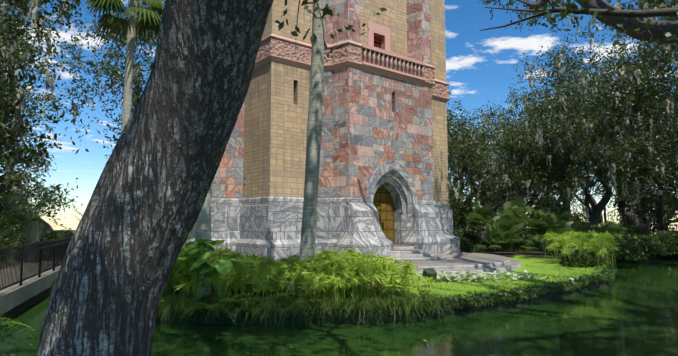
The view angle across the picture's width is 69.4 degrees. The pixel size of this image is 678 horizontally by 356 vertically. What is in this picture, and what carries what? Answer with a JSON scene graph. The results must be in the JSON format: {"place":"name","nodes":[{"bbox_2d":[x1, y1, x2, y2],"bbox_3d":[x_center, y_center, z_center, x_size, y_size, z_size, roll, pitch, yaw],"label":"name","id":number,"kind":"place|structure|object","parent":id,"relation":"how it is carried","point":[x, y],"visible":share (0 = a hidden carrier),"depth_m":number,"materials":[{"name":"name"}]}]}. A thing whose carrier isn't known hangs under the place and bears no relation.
{"place":"outdoors","nodes":[
{"label":"outdoors","id":0,"kind":"place"},
{"bbox_2d":[0,261,61,314],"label":"bridge","id":1,"kind":"structure","parent":0,"point":[29,288],"depth_m":13.87,"materials":[{"name":"concrete"}]},
{"bbox_2d":[0,234,73,290],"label":"iron railing","id":2,"kind":"object","parent":1,"relation":"on","point":[31,266],"visible":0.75,"depth_m":14.39,"materials":[{"name":"black metal"}]},
{"bbox_2d":[36,0,273,355],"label":"oak","id":3,"kind":"object","parent":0,"point":[137,222],"visible":1,"depth_m":3.55,"materials":[{"name":"grey plant"}]},
{"bbox_2d":[0,249,677,355],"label":"moat water","id":4,"kind":"structure","parent":0,"point":[634,312],"depth_m":10.99,"materials":[{"name":"green liquid"}]},
{"bbox_2d":[0,229,677,324],"bbox_3d":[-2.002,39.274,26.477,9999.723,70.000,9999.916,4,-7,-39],"label":"bank ground","id":5,"kind":"structure","parent":0,"point":[21,307],"depth_m":16.05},
{"bbox_2d":[0,296,14,318],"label":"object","id":6,"kind":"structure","parent":5,"relation":"on","point":[3,306],"depth_m":11.19,"materials":[{"name":"green plant"}]},
{"bbox_2d":[0,114,32,247],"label":"live oak tree","id":7,"kind":"object","parent":5,"relation":"on","point":[4,236],"visible":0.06,"depth_m":28.97,"materials":[{"name":"green plant"}]},
{"bbox_2d":[0,318,36,355],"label":"fern","id":8,"kind":"object","parent":5,"relation":"on","point":[4,323],"visible":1,"depth_m":7.74,"materials":[{"name":"green plant"}]},
{"bbox_2d":[0,6,52,141],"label":"live oak tree","id":9,"kind":"object","parent":5,"relation":"on","point":[19,63],"visible":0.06,"depth_m":52.29,"materials":[{"name":"green plant"}]},
{"bbox_2d":[0,0,76,126],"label":"live oak tree","id":10,"kind":"object","parent":5,"relation":"on","point":[10,87],"visible":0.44,"depth_m":38.68,"materials":[{"name":"green plant"}]},
{"bbox_2d":[0,80,79,237],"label":"live oak tree","id":11,"kind":"object","parent":5,"relation":"on","point":[53,99],"visible":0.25,"depth_m":47.14,"materials":[{"name":"green plant"}]},
{"bbox_2d":[0,117,82,235],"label":"live oak tree","id":12,"kind":"object","parent":5,"relation":"on","point":[24,190],"visible":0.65,"depth_m":29.40,"materials":[{"name":"green plant"}]},
{"bbox_2d":[0,185,84,267],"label":"live oak tree","id":13,"kind":"object","parent":5,"relation":"on","point":[33,213],"depth_m":21.05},
{"bbox_2d":[0,0,88,262],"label":"live oak tree","id":14,"kind":"object","parent":5,"relation":"on","point":[10,159],"visible":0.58,"depth_m":24.59,"materials":[{"name":"green plant"}]},
{"bbox_2d":[0,0,123,43],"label":"live oak tree","id":15,"kind":"object","parent":5,"relation":"on","point":[64,6],"visible":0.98,"depth_m":21.72,"materials":[{"name":"green plant"}]},
{"bbox_2d":[19,0,164,136],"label":"live oak tree","id":16,"kind":"object","parent":5,"relation":"on","point":[115,73],"visible":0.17,"depth_m":52.11,"materials":[{"name":"green plant"}]},
{"bbox_2d":[82,0,163,132],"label":"sabal palm","id":17,"kind":"object","parent":5,"relation":"on","point":[148,20],"depth_m":21.15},
{"bbox_2d":[97,65,151,158],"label":"live oak tree","id":18,"kind":"object","parent":5,"relation":"on","point":[116,120],"visible":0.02,"depth_m":51.64,"materials":[{"name":"green plant"}]},
{"bbox_2d":[0,205,677,267],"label":"border shrubs","id":19,"kind":"object","parent":5,"relation":"on","point":[641,243],"visible":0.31,"depth_m":30.46,"materials":[{"name":"green plant"}]},
{"bbox_2d":[466,204,500,234],"bbox_3d":[9.680,2.698,32.185,2.877,2.177,2.611,-1,-5,11],"label":"fan palm","id":20,"kind":"object","parent":19,"relation":"on","point":[479,216],"visible":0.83,"depth_m":31.74,"materials":[{"name":"green plant"}]},
{"bbox_2d":[495,196,535,230],"bbox_3d":[11.591,2.449,32.595,2.565,2.411,3.130,4,-7,-39],"label":"fan palm","id":21,"kind":"object","parent":19,"relation":"on","point":[513,208],"visible":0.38,"depth_m":32.24,"materials":[{"name":"green plant"}]},
{"bbox_2d":[551,211,573,230],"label":"fan palm","id":22,"kind":"object","parent":19,"relation":"on","point":[565,216],"visible":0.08,"depth_m":32.49,"materials":[{"name":"green plant"}]},
{"bbox_2d":[590,221,627,240],"bbox_3d":[17.726,3.569,32.179,2.590,1.636,2.794,4,-7,-39],"label":"fan palm","id":23,"kind":"object","parent":19,"relation":"on","point":[598,227],"visible":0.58,"depth_m":32.11,"materials":[{"name":"green plant"}]},
{"bbox_2d":[592,222,628,242],"bbox_3d":[16.198,3.404,29.466,2.143,1.555,2.646,4,-7,-39],"label":"fan palm","id":24,"kind":"object","parent":19,"relation":"on","point":[614,226],"visible":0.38,"depth_m":29.37,"materials":[{"name":"green plant"}]},
{"bbox_2d":[447,105,484,228],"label":"live oak tree","id":25,"kind":"object","parent":5,"relation":"on","point":[456,193],"visible":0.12,"depth_m":51.42,"materials":[{"name":"green plant"}]},
{"bbox_2d":[447,101,528,229],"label":"live oak tree","id":26,"kind":"object","parent":5,"relation":"on","point":[482,135],"visible":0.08,"depth_m":67.59,"materials":[{"name":"green plant"}]},
{"bbox_2d":[448,124,537,208],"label":"live oak tree","id":27,"kind":"object","parent":5,"relation":"on","point":[460,177],"visible":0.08,"depth_m":70.58,"materials":[{"name":"green plant"}]},
{"bbox_2d":[447,98,581,231],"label":"live oak tree","id":28,"kind":"object","parent":5,"relation":"on","point":[468,162],"visible":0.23,"depth_m":54.04,"materials":[{"name":"green plant"}]},
{"bbox_2d":[466,122,571,244],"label":"live oak tree","id":29,"kind":"object","parent":5,"relation":"on","point":[526,177],"visible":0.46,"depth_m":47.62,"materials":[{"name":"green plant"}]},
{"bbox_2d":[479,108,579,207],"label":"live oak tree","id":30,"kind":"object","parent":5,"relation":"on","point":[522,143],"visible":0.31,"depth_m":48.16,"materials":[{"name":"green plant"}]},
{"bbox_2d":[473,154,585,228],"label":"live oak tree","id":31,"kind":"object","parent":5,"relation":"on","point":[528,204],"visible":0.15,"depth_m":58.85,"materials":[{"name":"green plant"}]},
{"bbox_2d":[479,147,597,233],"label":"live oak tree","id":32,"kind":"object","parent":5,"relation":"on","point":[566,206],"visible":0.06,"depth_m":72.18,"materials":[{"name":"green plant"}]},
{"bbox_2d":[475,70,604,227],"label":"live oak tree","id":33,"kind":"object","parent":5,"relation":"on","point":[505,121],"visible":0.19,"depth_m":68.53,"materials":[{"name":"green plant"}]},
{"bbox_2d":[479,81,626,212],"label":"live oak tree","id":34,"kind":"object","parent":5,"relation":"on","point":[535,98],"visible":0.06,"depth_m":82.55,"materials":[{"name":"green plant"}]},
{"bbox_2d":[478,0,677,83],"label":"live oak tree","id":35,"kind":"object","parent":5,"relation":"on","point":[636,24],"visible":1,"depth_m":11.72,"materials":[{"name":"green plant"}]},
{"bbox_2d":[511,26,657,223],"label":"live oak tree","id":36,"kind":"object","parent":5,"relation":"on","point":[561,165],"visible":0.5,"depth_m":47.95,"materials":[{"name":"green plant"}]},
{"bbox_2d":[506,0,677,233],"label":"live oak tree","id":37,"kind":"object","parent":5,"relation":"on","point":[595,154],"visible":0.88,"depth_m":36.72,"materials":[{"name":"green plant"}]},
{"bbox_2d":[533,124,677,225],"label":"live oak tree","id":38,"kind":"object","parent":5,"relation":"on","point":[647,199],"visible":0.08,"depth_m":49.46,"materials":[{"name":"green plant"}]},
{"bbox_2d":[547,99,674,224],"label":"live oak tree","id":39,"kind":"object","parent":5,"relation":"on","point":[626,150],"depth_m":63.43,"materials":[{"name":"green plant"}]},
{"bbox_2d":[563,0,677,74],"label":"live oak tree","id":40,"kind":"object","parent":5,"relation":"on","point":[662,3],"visible":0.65,"depth_m":23.51,"materials":[{"name":"green plant"}]},
{"bbox_2d":[566,103,677,236],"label":"live oak tree","id":41,"kind":"object","parent":5,"relation":"on","point":[664,172],"visible":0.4,"depth_m":47.42,"materials":[{"name":"green plant"}]},
{"bbox_2d":[575,45,677,175],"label":"live oak tree","id":42,"kind":"object","parent":5,"relation":"on","point":[672,143],"visible":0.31,"depth_m":37.37,"materials":[{"name":"green plant"}]},
{"bbox_2d":[580,94,677,230],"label":"live oak tree","id":43,"kind":"object","parent":5,"relation":"on","point":[657,185],"depth_m":71.80,"materials":[{"name":"green plant"}]},
{"bbox_2d":[586,187,676,242],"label":"iron gate with lamps","id":44,"kind":"structure","parent":5,"relation":"on","point":[660,194],"depth_m":41.77,"materials":[{"name":"black metal"}]},
{"bbox_2d":[591,44,677,125],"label":"live oak tree","id":45,"kind":"object","parent":5,"relation":"on","point":[651,71],"depth_m":54.96,"materials":[{"name":"green plant"}]},
{"bbox_2d":[618,180,677,235],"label":"live oak tree","id":46,"kind":"object","parent":5,"relation":"on","point":[672,210],"visible":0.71,"depth_m":44.74,"materials":[{"name":"green plant"}]},
{"bbox_2d":[624,82,677,186],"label":"live oak tree","id":47,"kind":"object","parent":5,"relation":"on","point":[660,160],"visible":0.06,"depth_m":53.66,"materials":[{"name":"green plant"}]},
{"bbox_2d":[634,156,677,208],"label":"live oak tree","id":48,"kind":"object","parent":5,"relation":"on","point":[666,189],"visible":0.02,"depth_m":64.29,"materials":[{"name":"green plant"}]},
{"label":"oak","id":49,"kind":"object","parent":5,"relation":"on","visible":0},
{"bbox_2d":[275,0,386,57],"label":"tree leaves","id":50,"kind":"object","parent":49,"relation":"attached to","point":[326,10],"visible":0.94,"depth_m":6.26,"materials":[{"name":"green plant"}]},
{"bbox_2d":[0,0,677,229],"label":"sky","id":51,"kind":"structure","parent":0,"point":[479,71],"materials":[{"name":"blue"}]},
{"bbox_2d":[360,0,406,55],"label":"tower wall","id":52,"kind":"structure","parent":0,"point":[393,17],"depth_m":25.76,"materials":[{"name":"beige brick"}]},
{"bbox_2d":[367,21,389,50],"bbox_3d":[1.954,-6.514,25.189,1.540,2.720,0.380,4,-7,-39],"label":"window frame","id":53,"kind":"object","parent":52,"relation":"attached to","point":[380,30],"depth_m":25.25,"materials":[{"name":"pink stone"}]},
{"bbox_2d":[156,248,613,325],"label":"island lawn","id":54,"kind":"structure","parent":0,"point":[471,311],"depth_m":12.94,"materials":[{"name":"green plant"}]},
{"bbox_2d":[192,184,211,297],"bbox_3d":[-3.639,-3.122,13.595,0.555,12.855,0.578,11,-12,-64],"label":"palm","id":55,"kind":"object","parent":54,"relation":"on","point":[203,226],"visible":0.15,"depth_m":13.04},
{"bbox_2d":[212,103,243,198],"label":"stone wall","id":56,"kind":"structure","parent":54,"relation":"on","point":[227,182],"depth_m":23.24,"materials":[{"name":"pink stone"}]},
{"bbox_2d":[158,236,316,324],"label":"elephant ear plants","id":57,"kind":"object","parent":54,"relation":"on","point":[195,254],"visible":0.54,"depth_m":12.19,"materials":[{"name":"green plant"}]},
{"bbox_2d":[164,252,399,296],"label":"fern plants","id":58,"kind":"object","parent":54,"relation":"on","point":[290,283],"visible":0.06,"depth_m":12.93,"materials":[{"name":"green plant"}]},
{"bbox_2d":[163,245,436,303],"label":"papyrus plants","id":59,"kind":"object","parent":54,"relation":"on","point":[336,266],"visible":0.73,"depth_m":12.93,"materials":[{"name":"green plant"}]},
{"bbox_2d":[158,294,445,319],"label":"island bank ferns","id":60,"kind":"object","parent":54,"relation":"on","point":[290,305],"visible":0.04,"depth_m":12.04,"materials":[{"name":"green plant"}]},
{"bbox_2d":[156,286,458,330],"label":"tall bank grass plants","id":61,"kind":"object","parent":54,"relation":"on","point":[369,302],"visible":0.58,"depth_m":11.94,"materials":[{"name":"green plant"}]},
{"bbox_2d":[295,0,325,295],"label":"palm","id":62,"kind":"object","parent":54,"relation":"on","point":[310,201],"visible":0.83,"depth_m":13.77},
{"bbox_2d":[184,197,459,260],"bbox_3d":[-2.083,3.322,29.578,16.100,3.570,16.100,4,-7,-39],"label":"stone tower base","id":63,"kind":"object","parent":54,"relation":"on","point":[268,226],"visible":0.4,"depth_m":22.11,"materials":[{"name":"grey stone"}]},
{"bbox_2d":[243,0,448,202],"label":"brick wall","id":64,"kind":"structure","parent":54,"relation":"on","point":[276,104],"depth_m":22.44,"materials":[{"name":"beige brick"}]},
{"bbox_2d":[254,34,449,101],"bbox_3d":[-2.083,-5.064,30.329,15.560,1.290,15.560,4,-7,-39],"label":"carved stone frieze","id":65,"kind":"object","parent":64,"relation":"attached to","point":[276,48],"visible":0.15,"depth_m":22.76,"materials":[{"name":"pink stone"}]},
{"bbox_2d":[362,43,425,80],"bbox_3d":[2.739,-5.698,24.378,4.380,0.990,0.310,4,-7,-39],"label":"balustrade","id":66,"kind":"object","parent":65,"relation":"on","point":[405,65],"visible":1,"depth_m":24.15,"materials":[{"name":"stone"}]},
{"bbox_2d":[335,202,393,259],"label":"buttress","id":67,"kind":"structure","parent":54,"relation":"on","point":[363,233],"depth_m":21.72,"materials":[{"name":"grey stone"}]},
{"bbox_2d":[318,0,433,245],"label":"stone wall","id":68,"kind":"structure","parent":54,"relation":"on","point":[372,122],"depth_m":23.37,"materials":[{"name":"pink stone"}]},
{"bbox_2d":[373,185,394,244],"bbox_3d":[2.046,1.759,24.349,2.200,3.550,0.130,4,-7,-39],"label":"door","id":69,"kind":"structure","parent":68,"relation":"attached to","point":[383,203],"depth_m":24.60,"materials":[{"name":"gold metal"}]},
{"bbox_2d":[374,179,403,212],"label":"arch molding","id":70,"kind":"structure","parent":68,"relation":"attached to","point":[393,185],"depth_m":24.51,"materials":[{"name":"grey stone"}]},
{"bbox_2d":[372,173,408,212],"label":"arch molding","id":71,"kind":"structure","parent":68,"relation":"attached to","point":[397,180],"depth_m":24.29,"materials":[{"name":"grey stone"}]},
{"bbox_2d":[366,160,417,203],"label":"stone arch","id":72,"kind":"structure","parent":68,"relation":"attached to","point":[384,168],"depth_m":23.73,"materials":[{"name":"grey stone"}]},
{"bbox_2d":[422,268,436,279],"bbox_3d":[2.788,2.954,15.072,0.380,0.235,0.290,2,20,-19],"label":"floodlight","id":73,"kind":"object","parent":54,"relation":"on","point":[430,272],"visible":0.98,"depth_m":15.00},
{"bbox_2d":[381,245,520,275],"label":"stone terrace","id":74,"kind":"structure","parent":54,"relation":"on","point":[455,262],"depth_m":20.99,"materials":[{"name":"stone"}]},
{"bbox_2d":[401,204,451,254],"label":"buttress","id":75,"kind":"structure","parent":74,"relation":"on","point":[424,231],"depth_m":24.36,"materials":[{"name":"grey stone"}]},
{"bbox_2d":[407,269,573,282],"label":"flowering plants","id":76,"kind":"object","parent":54,"relation":"on","point":[441,276],"visible":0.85,"depth_m":16.77,"materials":[{"name":"white plant"}]},
{"bbox_2d":[474,216,522,248],"bbox_3d":[8.991,3.134,27.706,2.371,1.957,2.722,3,-6,-28],"label":"shrub","id":77,"kind":"object","parent":54,"relation":"on","point":[503,234],"visible":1,"depth_m":27.50,"materials":[{"name":"green plant"}]},
{"bbox_2d":[483,210,525,242],"bbox_3d":[10.079,2.949,29.701,2.918,2.118,2.367,4,-7,-39],"label":"fan palm","id":78,"kind":"object","parent":54,"relation":"on","point":[508,214],"visible":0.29,"depth_m":29.65,"materials":[{"name":"green plant"}]},
{"bbox_2d":[415,259,617,312],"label":"ground cover plants","id":79,"kind":"object","parent":54,"relation":"on","point":[606,272],"visible":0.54,"depth_m":14.57,"materials":[{"name":"green plant"}]},
{"bbox_2d":[522,228,559,251],"bbox_3d":[11.092,3.357,26.763,2.392,1.357,2.400,4,-7,-39],"label":"fan palm","id":80,"kind":"object","parent":54,"relation":"on","point":[539,237],"visible":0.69,"depth_m":26.68,"materials":[{"name":"green plant"}]},
{"bbox_2d":[521,209,566,240],"bbox_3d":[12.681,2.893,29.838,2.837,2.133,3.074,4,-7,-39],"label":"fan palm","id":81,"kind":"object","parent":54,"relation":"on","point":[543,223],"visible":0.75,"depth_m":29.59,"materials":[{"name":"green plant"}]},
{"bbox_2d":[558,220,588,240],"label":"fan palm","id":82,"kind":"object","parent":54,"relation":"on","point":[577,225],"visible":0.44,"depth_m":30.60,"materials":[{"name":"green plant"}]},
{"bbox_2d":[544,229,621,267],"bbox_3d":[11.796,3.340,23.730,3.311,1.695,7.348,-4,-6,37],"label":"shrub","id":83,"kind":"object","parent":54,"relation":"on","point":[595,240],"visible":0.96,"depth_m":22.75,"materials":[{"name":"green plant"}]}
]}

